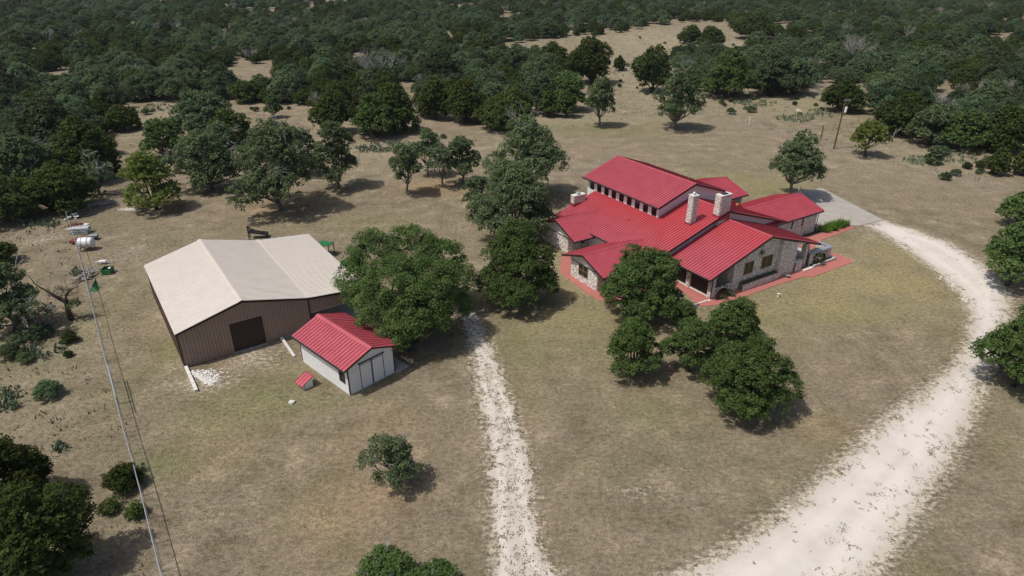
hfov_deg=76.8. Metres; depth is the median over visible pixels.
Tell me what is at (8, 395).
prickly pear
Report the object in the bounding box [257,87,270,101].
juniper tree
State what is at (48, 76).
live oak
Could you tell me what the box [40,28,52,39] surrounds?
dead tree
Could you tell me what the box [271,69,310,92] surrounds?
live oak
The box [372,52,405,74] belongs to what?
live oak
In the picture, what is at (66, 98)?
live oak
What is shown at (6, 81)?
live oak
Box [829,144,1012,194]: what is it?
wire fence
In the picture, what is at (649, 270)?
live oak
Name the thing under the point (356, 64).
juniper tree
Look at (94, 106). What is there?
juniper tree
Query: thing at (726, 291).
shrub
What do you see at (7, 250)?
juniper tree
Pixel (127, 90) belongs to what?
live oak
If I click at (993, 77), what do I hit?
juniper tree
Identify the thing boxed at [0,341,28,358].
shrub
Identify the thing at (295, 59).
juniper tree
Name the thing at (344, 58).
juniper tree
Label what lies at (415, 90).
live oak
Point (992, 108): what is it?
live oak
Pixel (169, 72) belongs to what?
live oak
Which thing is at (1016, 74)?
live oak
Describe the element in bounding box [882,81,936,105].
live oak
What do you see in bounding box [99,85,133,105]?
live oak
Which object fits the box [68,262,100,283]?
pallet heap
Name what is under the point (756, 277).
planter shrubs
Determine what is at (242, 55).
juniper tree
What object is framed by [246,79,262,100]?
juniper tree
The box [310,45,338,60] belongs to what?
live oak
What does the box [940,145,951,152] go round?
shrub
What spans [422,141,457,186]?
live oak
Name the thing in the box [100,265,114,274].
box blade
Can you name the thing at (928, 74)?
juniper tree
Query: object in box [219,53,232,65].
juniper tree
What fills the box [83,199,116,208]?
log pile
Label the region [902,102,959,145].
live oak
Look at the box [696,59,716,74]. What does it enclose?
live oak
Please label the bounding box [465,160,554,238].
live oak
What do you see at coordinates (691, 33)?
juniper tree
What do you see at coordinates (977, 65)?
juniper tree
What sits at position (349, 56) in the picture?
live oak
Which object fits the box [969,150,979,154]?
shrub
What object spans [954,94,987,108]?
live oak
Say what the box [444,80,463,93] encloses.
juniper tree
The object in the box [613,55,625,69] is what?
juniper bush
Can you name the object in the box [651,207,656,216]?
window
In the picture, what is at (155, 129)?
live oak
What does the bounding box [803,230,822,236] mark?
flower bed
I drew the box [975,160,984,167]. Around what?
shrub
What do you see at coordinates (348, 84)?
juniper tree
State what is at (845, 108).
utility pole
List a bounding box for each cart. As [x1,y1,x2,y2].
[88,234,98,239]
[95,260,112,262]
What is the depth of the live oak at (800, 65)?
177.20 m
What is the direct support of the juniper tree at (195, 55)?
on the ground at (710, 142)
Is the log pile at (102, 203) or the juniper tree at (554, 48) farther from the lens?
the juniper tree at (554, 48)
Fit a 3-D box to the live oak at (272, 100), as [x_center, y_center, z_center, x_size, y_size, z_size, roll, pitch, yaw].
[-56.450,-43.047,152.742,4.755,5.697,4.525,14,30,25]
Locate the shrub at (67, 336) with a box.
[59,329,80,344]
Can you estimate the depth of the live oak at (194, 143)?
102.62 m
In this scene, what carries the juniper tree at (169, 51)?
on the ground at (710, 142)
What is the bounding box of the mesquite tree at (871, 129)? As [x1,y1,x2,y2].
[849,118,892,155]
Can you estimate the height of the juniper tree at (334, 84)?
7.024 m
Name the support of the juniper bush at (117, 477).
on the ground at (710, 142)
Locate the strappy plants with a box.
[817,217,850,232]
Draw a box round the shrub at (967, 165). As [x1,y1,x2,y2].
[961,162,972,167]
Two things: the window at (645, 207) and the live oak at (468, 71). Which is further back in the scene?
the live oak at (468, 71)
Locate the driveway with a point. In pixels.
(785, 555)
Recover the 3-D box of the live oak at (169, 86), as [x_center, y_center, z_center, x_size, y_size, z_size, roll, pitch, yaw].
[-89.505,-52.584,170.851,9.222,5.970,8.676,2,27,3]
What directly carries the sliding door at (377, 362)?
in the storage shed
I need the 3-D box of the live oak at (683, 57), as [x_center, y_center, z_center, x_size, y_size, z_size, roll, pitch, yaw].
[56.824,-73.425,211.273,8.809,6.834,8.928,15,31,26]
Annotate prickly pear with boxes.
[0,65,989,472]
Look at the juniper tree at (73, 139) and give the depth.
106.74 m
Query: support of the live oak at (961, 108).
on the ground at (710, 142)
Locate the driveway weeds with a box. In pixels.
[458,224,1006,575]
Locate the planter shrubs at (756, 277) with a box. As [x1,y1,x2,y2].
[741,270,776,283]
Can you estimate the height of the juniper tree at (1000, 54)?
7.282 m
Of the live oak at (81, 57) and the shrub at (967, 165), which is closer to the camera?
the shrub at (967, 165)
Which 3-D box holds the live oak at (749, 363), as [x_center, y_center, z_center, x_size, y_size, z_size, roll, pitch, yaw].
[20.016,7.202,53.822,7.910,7.236,8.333,-5,28,-10]
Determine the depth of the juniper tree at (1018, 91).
160.63 m
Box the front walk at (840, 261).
[675,226,855,305]
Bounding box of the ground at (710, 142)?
[0,0,1023,575]
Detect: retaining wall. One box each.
[184,365,197,392]
[280,337,295,357]
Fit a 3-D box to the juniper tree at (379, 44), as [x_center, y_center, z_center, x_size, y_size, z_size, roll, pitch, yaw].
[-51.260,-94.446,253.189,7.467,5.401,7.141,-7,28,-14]
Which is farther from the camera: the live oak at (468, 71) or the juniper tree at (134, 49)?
the juniper tree at (134, 49)
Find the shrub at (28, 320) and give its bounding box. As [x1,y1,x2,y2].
[14,311,31,322]
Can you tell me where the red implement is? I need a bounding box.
[69,235,86,243]
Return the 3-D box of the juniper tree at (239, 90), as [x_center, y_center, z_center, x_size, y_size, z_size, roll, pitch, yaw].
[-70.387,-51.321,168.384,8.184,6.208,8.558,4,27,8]
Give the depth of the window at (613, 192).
87.24 m
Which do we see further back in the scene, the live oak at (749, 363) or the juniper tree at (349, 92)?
the juniper tree at (349, 92)
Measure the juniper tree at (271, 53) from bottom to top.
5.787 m
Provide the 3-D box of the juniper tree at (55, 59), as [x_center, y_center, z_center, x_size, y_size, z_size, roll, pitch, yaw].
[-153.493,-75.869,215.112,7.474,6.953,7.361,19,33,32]
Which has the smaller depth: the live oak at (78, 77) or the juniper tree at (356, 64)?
the live oak at (78, 77)
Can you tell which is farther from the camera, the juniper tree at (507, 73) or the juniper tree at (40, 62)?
the juniper tree at (40, 62)
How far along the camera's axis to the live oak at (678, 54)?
214.54 m
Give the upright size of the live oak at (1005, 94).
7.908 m
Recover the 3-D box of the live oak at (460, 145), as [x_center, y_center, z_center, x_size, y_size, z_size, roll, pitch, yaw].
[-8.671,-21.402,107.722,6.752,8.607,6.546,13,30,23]
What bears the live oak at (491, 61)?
on the ground at (710, 142)
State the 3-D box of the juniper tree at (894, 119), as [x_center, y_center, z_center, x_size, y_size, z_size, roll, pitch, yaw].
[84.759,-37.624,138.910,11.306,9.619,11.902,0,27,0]
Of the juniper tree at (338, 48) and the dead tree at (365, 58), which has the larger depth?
the juniper tree at (338, 48)
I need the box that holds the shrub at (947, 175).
[938,171,951,179]
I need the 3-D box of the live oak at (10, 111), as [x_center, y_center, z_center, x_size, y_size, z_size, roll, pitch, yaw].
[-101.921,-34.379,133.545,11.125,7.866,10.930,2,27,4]
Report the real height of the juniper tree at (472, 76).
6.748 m
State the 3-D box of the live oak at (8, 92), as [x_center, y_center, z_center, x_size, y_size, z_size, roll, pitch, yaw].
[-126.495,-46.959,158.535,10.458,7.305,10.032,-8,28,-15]
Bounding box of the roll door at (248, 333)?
[229,316,266,351]
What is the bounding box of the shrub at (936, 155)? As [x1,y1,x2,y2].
[922,145,944,163]
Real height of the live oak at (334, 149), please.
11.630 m
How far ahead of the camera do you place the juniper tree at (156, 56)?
222.19 m
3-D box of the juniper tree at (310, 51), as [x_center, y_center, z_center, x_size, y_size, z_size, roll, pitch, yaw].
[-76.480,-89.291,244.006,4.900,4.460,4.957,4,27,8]
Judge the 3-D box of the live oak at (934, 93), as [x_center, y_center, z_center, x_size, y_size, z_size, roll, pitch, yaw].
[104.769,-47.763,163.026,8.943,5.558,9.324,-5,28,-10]
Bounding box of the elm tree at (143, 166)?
[116,147,184,209]
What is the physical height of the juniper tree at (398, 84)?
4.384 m
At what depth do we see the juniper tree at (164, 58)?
210.53 m
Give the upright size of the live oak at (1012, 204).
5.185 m
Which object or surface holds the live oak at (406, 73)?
on the ground at (710, 142)
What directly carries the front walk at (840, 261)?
on the ground at (710, 142)
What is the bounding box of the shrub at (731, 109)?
[726,107,736,112]
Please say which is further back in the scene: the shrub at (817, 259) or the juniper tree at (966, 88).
the juniper tree at (966, 88)
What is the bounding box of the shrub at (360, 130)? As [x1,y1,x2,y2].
[357,128,369,134]
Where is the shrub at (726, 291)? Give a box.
[724,288,735,296]
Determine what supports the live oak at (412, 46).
on the ground at (710, 142)
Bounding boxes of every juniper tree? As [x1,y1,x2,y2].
[0,174,42,221]
[0,241,18,262]
[0,433,53,506]
[0,479,96,575]
[5,57,31,69]
[17,90,42,102]
[21,85,44,93]
[23,61,40,72]
[24,159,97,214]
[29,58,43,70]
[35,57,57,71]
[39,49,64,69]
[40,196,62,211]
[48,115,123,175]
[83,99,106,117]
[91,88,114,110]
[95,121,108,132]
[102,103,143,130]
[119,68,138,82]
[127,46,151,62]
[133,51,155,65]
[150,52,160,66]
[158,54,170,64]
[163,49,177,56]
[186,52,204,66]
[202,51,221,64]
[206,108,251,140]
[208,58,222,66]
[209,45,234,60]
[213,88,226,99]
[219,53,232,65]
[226,79,256,102]
[240,50,250,59]
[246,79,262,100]
[248,53,263,63]
[255,48,268,59]
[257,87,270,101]
[267,45,283,61]
[269,64,283,78]
[271,50,289,67]
[281,58,297,66]
[285,45,301,58]
[287,54,303,65]
[291,88,311,103]
[292,49,309,58]
[298,56,314,71]
[304,92,322,106]
[306,46,314,56]
[307,89,350,126]
[308,83,323,94]
[311,63,337,79]
[314,52,332,61]
[320,80,352,102]
[329,57,352,80]
[331,92,348,105]
[333,42,347,54]
[334,55,351,63]
[339,50,354,57]
[340,79,358,89]
[341,99,353,106]
[343,87,357,102]
[346,46,354,53]
[347,70,355,78]
[348,104,357,116]
[349,59,364,72]
[354,69,366,84]
[362,60,375,70]
[370,81,421,131]
[371,68,400,88]
[373,40,389,52]
[390,43,411,53]
[392,79,404,91]
[417,75,449,119]
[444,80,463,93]
[445,76,486,122]
[463,40,476,49]
[466,72,479,83]
[467,61,484,68]
[472,92,532,132]
[477,37,495,50]
[493,54,501,64]
[493,64,513,78]
[503,84,513,89]
[507,87,531,113]
[514,75,524,82]
[537,41,567,58]
[542,63,560,72]
[555,55,568,70]
[566,36,613,83]
[631,43,672,91]
[676,24,701,42]
[687,71,701,89]
[696,25,725,44]
[732,12,775,38]
[785,51,794,57]
[818,63,829,76]
[819,79,865,111]
[861,73,874,87]
[873,90,929,134]
[919,71,935,84]
[944,58,965,69]
[948,65,973,83]
[950,76,965,88]
[953,65,980,80]
[960,81,979,90]
[960,85,971,92]
[962,53,986,62]
[963,63,982,81]
[975,103,1023,151]
[979,75,996,86]
[984,53,1010,61]
[985,146,1014,174]
[1010,151,1023,172]
[1012,86,1023,93]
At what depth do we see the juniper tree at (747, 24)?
296.87 m
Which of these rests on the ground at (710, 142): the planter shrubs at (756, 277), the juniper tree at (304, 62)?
the juniper tree at (304, 62)
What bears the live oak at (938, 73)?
on the ground at (710, 142)
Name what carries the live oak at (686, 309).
on the ground at (710, 142)
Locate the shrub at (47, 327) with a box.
[33,321,54,335]
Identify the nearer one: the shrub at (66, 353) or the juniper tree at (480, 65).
the shrub at (66, 353)
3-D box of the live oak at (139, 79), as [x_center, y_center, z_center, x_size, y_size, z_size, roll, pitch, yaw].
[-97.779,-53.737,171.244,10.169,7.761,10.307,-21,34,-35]
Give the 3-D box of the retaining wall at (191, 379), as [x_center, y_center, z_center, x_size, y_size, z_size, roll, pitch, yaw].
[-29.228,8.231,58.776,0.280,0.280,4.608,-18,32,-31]
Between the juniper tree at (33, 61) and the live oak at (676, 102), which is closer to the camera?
the live oak at (676, 102)
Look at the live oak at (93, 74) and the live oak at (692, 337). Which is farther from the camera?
the live oak at (93, 74)
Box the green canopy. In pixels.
[319,240,334,252]
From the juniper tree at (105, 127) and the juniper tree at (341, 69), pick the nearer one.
the juniper tree at (105, 127)
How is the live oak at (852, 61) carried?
on the ground at (710, 142)
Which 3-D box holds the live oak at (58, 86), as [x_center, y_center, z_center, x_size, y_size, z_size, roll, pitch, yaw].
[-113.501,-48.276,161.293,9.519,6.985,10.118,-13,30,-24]
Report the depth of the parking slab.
98.31 m
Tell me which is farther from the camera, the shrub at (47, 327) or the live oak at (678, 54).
the live oak at (678, 54)
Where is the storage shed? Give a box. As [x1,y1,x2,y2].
[291,312,408,395]
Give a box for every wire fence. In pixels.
[65,180,192,222]
[314,110,796,165]
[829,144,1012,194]
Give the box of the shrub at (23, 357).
[15,352,36,363]
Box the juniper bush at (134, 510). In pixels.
[122,499,146,520]
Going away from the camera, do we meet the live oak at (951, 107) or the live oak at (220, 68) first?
the live oak at (951, 107)
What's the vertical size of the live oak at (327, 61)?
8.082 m
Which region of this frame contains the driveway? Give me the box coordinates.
[675,220,1009,575]
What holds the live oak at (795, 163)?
on the ground at (710, 142)
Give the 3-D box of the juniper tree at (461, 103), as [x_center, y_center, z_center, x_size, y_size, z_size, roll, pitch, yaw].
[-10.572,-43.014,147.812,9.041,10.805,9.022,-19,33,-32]
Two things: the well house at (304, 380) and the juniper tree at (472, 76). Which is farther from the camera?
the juniper tree at (472, 76)
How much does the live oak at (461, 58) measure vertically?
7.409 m
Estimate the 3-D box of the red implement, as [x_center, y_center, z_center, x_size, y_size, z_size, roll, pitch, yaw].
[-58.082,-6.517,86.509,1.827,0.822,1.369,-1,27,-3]
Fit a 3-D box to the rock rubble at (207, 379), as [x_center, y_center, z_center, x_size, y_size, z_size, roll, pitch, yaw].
[-27.819,7.934,59.593,3.730,0.210,2.376,21,34,34]
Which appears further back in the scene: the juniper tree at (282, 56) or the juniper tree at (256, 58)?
the juniper tree at (256, 58)
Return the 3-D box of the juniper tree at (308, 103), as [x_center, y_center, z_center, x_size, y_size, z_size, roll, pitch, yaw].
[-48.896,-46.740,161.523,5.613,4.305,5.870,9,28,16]
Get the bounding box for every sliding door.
[359,359,373,388]
[371,353,384,382]
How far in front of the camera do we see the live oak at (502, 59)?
201.52 m
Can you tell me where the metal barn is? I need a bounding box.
[144,234,366,366]
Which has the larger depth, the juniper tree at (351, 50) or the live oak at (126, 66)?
the juniper tree at (351, 50)
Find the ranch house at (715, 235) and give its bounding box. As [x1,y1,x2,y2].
[542,155,835,305]
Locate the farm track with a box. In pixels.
[463,313,556,575]
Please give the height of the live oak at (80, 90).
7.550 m
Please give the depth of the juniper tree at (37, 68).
206.14 m
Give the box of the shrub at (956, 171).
[949,169,961,174]
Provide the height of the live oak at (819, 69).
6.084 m
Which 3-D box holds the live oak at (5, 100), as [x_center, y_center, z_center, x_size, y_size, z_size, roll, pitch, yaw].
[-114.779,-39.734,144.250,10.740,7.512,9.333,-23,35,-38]
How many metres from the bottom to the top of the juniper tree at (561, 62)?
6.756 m
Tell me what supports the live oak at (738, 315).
on the ground at (710, 142)
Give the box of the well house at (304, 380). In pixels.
[295,371,314,389]
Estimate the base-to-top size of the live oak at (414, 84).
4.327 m
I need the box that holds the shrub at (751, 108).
[745,106,756,111]
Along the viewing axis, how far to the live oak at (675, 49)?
227.91 m
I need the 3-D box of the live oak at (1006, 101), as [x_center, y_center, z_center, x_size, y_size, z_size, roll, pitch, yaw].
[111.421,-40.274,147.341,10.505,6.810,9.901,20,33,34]
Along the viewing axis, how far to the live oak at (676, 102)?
139.57 m
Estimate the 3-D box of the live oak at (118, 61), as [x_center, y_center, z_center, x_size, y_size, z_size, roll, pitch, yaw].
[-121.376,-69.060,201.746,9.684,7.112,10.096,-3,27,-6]
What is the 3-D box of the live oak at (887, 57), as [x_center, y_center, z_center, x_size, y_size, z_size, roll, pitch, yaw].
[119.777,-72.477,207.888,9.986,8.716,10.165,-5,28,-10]
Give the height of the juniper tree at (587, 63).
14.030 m
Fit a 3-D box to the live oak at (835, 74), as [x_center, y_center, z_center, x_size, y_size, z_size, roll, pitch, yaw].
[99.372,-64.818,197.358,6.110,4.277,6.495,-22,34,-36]
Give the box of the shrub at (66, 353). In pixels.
[62,350,73,356]
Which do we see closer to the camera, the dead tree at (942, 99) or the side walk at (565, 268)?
the side walk at (565, 268)
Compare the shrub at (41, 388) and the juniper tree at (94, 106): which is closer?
the shrub at (41, 388)
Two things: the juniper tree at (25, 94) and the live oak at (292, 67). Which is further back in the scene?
the live oak at (292, 67)
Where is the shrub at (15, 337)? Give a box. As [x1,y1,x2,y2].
[4,333,23,343]
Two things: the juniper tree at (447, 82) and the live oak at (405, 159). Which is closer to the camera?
the live oak at (405, 159)
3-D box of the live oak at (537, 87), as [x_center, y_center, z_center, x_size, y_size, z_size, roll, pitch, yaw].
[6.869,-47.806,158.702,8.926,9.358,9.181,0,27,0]
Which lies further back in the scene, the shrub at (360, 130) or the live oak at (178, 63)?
the live oak at (178, 63)
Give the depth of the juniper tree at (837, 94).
157.56 m
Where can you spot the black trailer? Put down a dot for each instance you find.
(253, 231)
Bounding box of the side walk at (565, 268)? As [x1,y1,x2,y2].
[560,256,643,301]
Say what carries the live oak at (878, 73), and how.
on the ground at (710, 142)
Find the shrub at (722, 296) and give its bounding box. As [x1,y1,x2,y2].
[717,294,728,299]
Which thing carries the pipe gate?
attached to the chain link fence at (145, 509)
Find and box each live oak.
[0,71,29,95]
[0,85,20,97]
[0,93,20,110]
[0,102,30,126]
[0,124,11,132]
[0,129,86,187]
[0,247,40,330]
[6,61,43,86]
[9,95,83,143]
[12,74,38,85]
[12,94,39,106]
[17,293,60,335]
[19,82,36,89]
[35,86,59,98]
[37,72,57,87]
[45,79,76,98]
[55,72,71,80]
[57,93,91,110]
[59,76,92,98]
[62,101,104,130]
[67,51,106,73]
[67,75,86,96]
[71,55,113,78]
[72,94,88,101]
[75,149,113,195]
[78,65,119,96]
[87,63,118,77]
[88,73,123,94]
[89,84,106,99]
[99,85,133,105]
[110,55,137,69]
[112,51,150,66]
[112,68,136,81]
[118,63,140,70]
[118,79,147,101]
[124,70,164,99]
[134,64,169,95]
[138,116,182,155]
[154,77,192,99]
[157,65,179,79]
[159,128,250,190]
[162,50,204,68]
[165,58,197,74]
[167,88,231,135]
[173,68,205,91]
[199,62,241,89]
[201,73,236,95]
[202,120,242,162]
[225,106,318,210]
[251,73,271,89]
[263,85,294,102]
[263,94,282,117]
[266,69,303,92]
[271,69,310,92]
[280,62,307,76]
[288,127,318,168]
[300,67,310,76]
[308,56,339,79]
[308,120,358,188]
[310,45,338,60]
[330,222,478,352]
[343,53,353,59]
[348,92,400,136]
[351,81,379,102]
[353,536,416,575]
[354,429,422,490]
[360,60,397,85]
[361,53,381,68]
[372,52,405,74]
[378,47,398,59]
[386,142,423,194]
[395,49,414,63]
[399,65,414,81]
[404,39,424,54]
[407,127,439,176]
[410,44,462,80]
[410,81,421,92]
[410,557,465,575]
[411,73,450,97]
[412,51,426,64]
[413,44,436,55]
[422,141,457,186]
[441,135,481,183]
[442,44,460,54]
[447,72,472,87]
[451,51,471,68]
[460,64,480,78]
[461,175,487,210]
[464,48,495,65]
[465,57,491,68]
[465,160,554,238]
[472,74,504,91]
[473,216,561,310]
[474,81,514,107]
[478,67,497,79]
[479,101,570,197]
[484,46,503,56]
[484,57,497,65]
[488,72,510,86]
[490,62,506,70]
[493,55,514,67]
[496,48,533,70]
[503,42,526,55]
[505,46,528,56]
[513,71,559,100]
[517,53,543,68]
[521,57,548,79]
[524,74,557,111]
[527,45,539,55]
[535,52,561,71]
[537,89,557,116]
[538,70,561,88]
[553,70,585,103]
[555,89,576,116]
[584,76,615,126]
[598,243,684,319]
[605,315,664,379]
[651,61,707,129]
[659,315,718,372]
[666,298,697,326]
[668,43,694,58]
[668,51,686,66]
[672,53,694,70]
[691,53,717,69]
[693,57,715,72]
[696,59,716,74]
[697,65,725,91]
[698,332,806,421]
[700,47,756,97]
[703,295,765,346]
[744,60,753,69]
[746,47,803,95]
[749,53,766,68]
[768,128,828,193]
[776,55,820,93]
[809,65,822,82]
[812,64,825,78]
[825,69,847,82]
[828,66,840,72]
[838,66,853,79]
[844,50,885,77]
[847,69,863,80]
[851,55,887,76]
[858,77,902,108]
[863,70,887,87]
[869,67,911,85]
[873,94,895,112]
[874,76,903,100]
[879,49,899,72]
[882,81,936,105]
[894,65,918,77]
[899,51,928,68]
[899,77,930,89]
[900,63,912,71]
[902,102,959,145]
[912,60,947,86]
[920,75,937,92]
[930,90,947,103]
[934,108,993,148]
[943,102,963,113]
[946,86,968,104]
[949,107,971,129]
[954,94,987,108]
[962,78,1012,101]
[968,304,1023,387]
[971,60,1008,78]
[974,96,1021,111]
[978,104,999,120]
[981,85,1016,102]
[982,221,1023,285]
[985,70,1005,76]
[991,67,1023,90]
[994,191,1023,222]
[1011,92,1023,103]
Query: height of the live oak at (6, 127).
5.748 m
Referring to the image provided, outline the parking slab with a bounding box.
[793,188,882,227]
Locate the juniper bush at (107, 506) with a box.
[94,494,123,516]
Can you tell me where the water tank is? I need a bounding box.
[76,237,95,251]
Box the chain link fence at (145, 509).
[65,211,162,575]
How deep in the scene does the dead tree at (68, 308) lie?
67.28 m
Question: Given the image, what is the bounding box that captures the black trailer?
[246,226,268,239]
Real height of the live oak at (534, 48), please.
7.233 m
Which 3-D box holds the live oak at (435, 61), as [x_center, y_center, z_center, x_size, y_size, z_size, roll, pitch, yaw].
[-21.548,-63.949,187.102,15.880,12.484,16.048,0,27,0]
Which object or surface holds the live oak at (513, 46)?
on the ground at (710, 142)
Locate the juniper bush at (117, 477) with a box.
[99,461,145,495]
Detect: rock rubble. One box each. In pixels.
[117,207,137,210]
[190,368,232,385]
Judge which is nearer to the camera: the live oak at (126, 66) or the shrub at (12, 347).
the shrub at (12, 347)
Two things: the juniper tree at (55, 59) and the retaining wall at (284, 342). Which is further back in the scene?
the juniper tree at (55, 59)
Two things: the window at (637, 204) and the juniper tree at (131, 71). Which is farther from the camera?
the juniper tree at (131, 71)
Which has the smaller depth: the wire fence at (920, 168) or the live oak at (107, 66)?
the wire fence at (920, 168)
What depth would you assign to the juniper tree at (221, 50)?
227.67 m
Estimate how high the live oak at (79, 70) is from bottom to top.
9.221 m
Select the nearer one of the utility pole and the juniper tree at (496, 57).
the utility pole
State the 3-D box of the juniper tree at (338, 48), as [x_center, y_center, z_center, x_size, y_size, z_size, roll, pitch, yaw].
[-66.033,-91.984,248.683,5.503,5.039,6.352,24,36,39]
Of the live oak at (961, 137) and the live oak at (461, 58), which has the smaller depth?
the live oak at (961, 137)
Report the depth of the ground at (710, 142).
57.15 m
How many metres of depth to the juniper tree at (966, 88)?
170.45 m
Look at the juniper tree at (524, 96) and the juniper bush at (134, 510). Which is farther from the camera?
the juniper tree at (524, 96)
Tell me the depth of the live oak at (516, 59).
201.50 m
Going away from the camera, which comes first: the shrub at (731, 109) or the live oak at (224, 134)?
the live oak at (224, 134)
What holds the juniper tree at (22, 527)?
on the ground at (710, 142)
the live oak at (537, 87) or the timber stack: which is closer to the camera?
the timber stack
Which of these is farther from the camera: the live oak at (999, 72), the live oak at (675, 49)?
the live oak at (675, 49)
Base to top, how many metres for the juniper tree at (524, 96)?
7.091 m
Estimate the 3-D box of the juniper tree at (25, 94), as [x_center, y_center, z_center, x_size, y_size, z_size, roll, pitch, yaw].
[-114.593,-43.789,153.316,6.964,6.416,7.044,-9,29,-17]
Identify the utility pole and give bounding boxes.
[833,99,847,148]
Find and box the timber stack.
[68,223,82,226]
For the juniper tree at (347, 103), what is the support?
on the ground at (710, 142)
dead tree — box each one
[30,278,82,320]
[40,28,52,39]
[241,49,256,56]
[341,47,404,75]
[676,58,694,69]
[811,79,830,100]
[840,32,881,56]
[904,27,916,36]
[935,92,956,104]
[993,77,1020,88]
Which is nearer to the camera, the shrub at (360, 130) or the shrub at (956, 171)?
the shrub at (956, 171)
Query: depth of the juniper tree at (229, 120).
129.61 m
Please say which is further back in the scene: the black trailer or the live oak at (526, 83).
the live oak at (526, 83)
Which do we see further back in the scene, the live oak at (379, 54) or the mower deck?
the live oak at (379, 54)
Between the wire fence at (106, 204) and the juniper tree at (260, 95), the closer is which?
the wire fence at (106, 204)
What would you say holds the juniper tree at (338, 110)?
on the ground at (710, 142)
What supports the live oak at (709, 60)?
on the ground at (710, 142)
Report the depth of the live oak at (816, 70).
189.85 m
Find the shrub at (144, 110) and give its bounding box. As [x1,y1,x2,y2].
[140,107,151,113]
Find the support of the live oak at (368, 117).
on the ground at (710, 142)
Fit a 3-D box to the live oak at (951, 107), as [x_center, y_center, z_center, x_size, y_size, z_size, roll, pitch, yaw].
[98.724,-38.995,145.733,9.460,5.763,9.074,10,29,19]
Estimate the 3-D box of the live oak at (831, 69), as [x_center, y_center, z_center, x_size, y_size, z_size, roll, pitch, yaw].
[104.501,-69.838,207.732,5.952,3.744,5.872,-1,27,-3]
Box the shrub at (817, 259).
[812,253,825,263]
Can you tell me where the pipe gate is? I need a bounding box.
[107,365,122,415]
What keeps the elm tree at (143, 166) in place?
on the ground at (710, 142)
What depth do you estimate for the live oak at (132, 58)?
204.09 m
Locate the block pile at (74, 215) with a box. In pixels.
[64,213,79,219]
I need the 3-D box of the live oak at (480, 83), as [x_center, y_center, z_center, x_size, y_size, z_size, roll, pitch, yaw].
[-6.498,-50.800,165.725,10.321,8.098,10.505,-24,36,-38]
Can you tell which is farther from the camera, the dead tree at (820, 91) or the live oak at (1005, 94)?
the dead tree at (820, 91)
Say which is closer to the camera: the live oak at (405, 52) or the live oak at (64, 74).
the live oak at (64, 74)
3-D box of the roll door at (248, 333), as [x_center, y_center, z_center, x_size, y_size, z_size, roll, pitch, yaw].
[-25.662,4.464,62.829,3.030,3.010,0.068,-18,32,-31]
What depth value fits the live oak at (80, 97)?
158.56 m
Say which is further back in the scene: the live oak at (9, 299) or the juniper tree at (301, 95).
the juniper tree at (301, 95)
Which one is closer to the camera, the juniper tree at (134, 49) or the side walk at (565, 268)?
the side walk at (565, 268)
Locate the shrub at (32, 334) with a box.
[20,323,51,341]
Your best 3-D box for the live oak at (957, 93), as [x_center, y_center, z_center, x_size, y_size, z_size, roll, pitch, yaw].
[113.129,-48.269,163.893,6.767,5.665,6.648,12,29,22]
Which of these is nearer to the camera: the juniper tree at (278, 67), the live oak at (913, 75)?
the live oak at (913, 75)
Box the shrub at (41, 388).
[31,378,64,401]
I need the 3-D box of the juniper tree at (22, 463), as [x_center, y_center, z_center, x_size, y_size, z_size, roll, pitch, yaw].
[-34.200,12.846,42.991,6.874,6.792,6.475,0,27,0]
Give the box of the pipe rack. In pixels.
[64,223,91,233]
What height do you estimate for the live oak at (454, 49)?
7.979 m
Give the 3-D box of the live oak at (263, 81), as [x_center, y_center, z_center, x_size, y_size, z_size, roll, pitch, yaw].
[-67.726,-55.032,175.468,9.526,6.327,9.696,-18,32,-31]
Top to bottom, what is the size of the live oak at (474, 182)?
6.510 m
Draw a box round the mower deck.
[90,279,98,291]
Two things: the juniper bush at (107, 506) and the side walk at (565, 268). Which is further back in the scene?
the side walk at (565, 268)
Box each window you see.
[338,370,345,383]
[578,263,587,278]
[604,188,608,195]
[611,191,615,198]
[619,194,623,201]
[627,197,631,205]
[635,200,639,208]
[643,204,647,212]
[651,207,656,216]
[743,260,754,274]
[760,254,773,268]

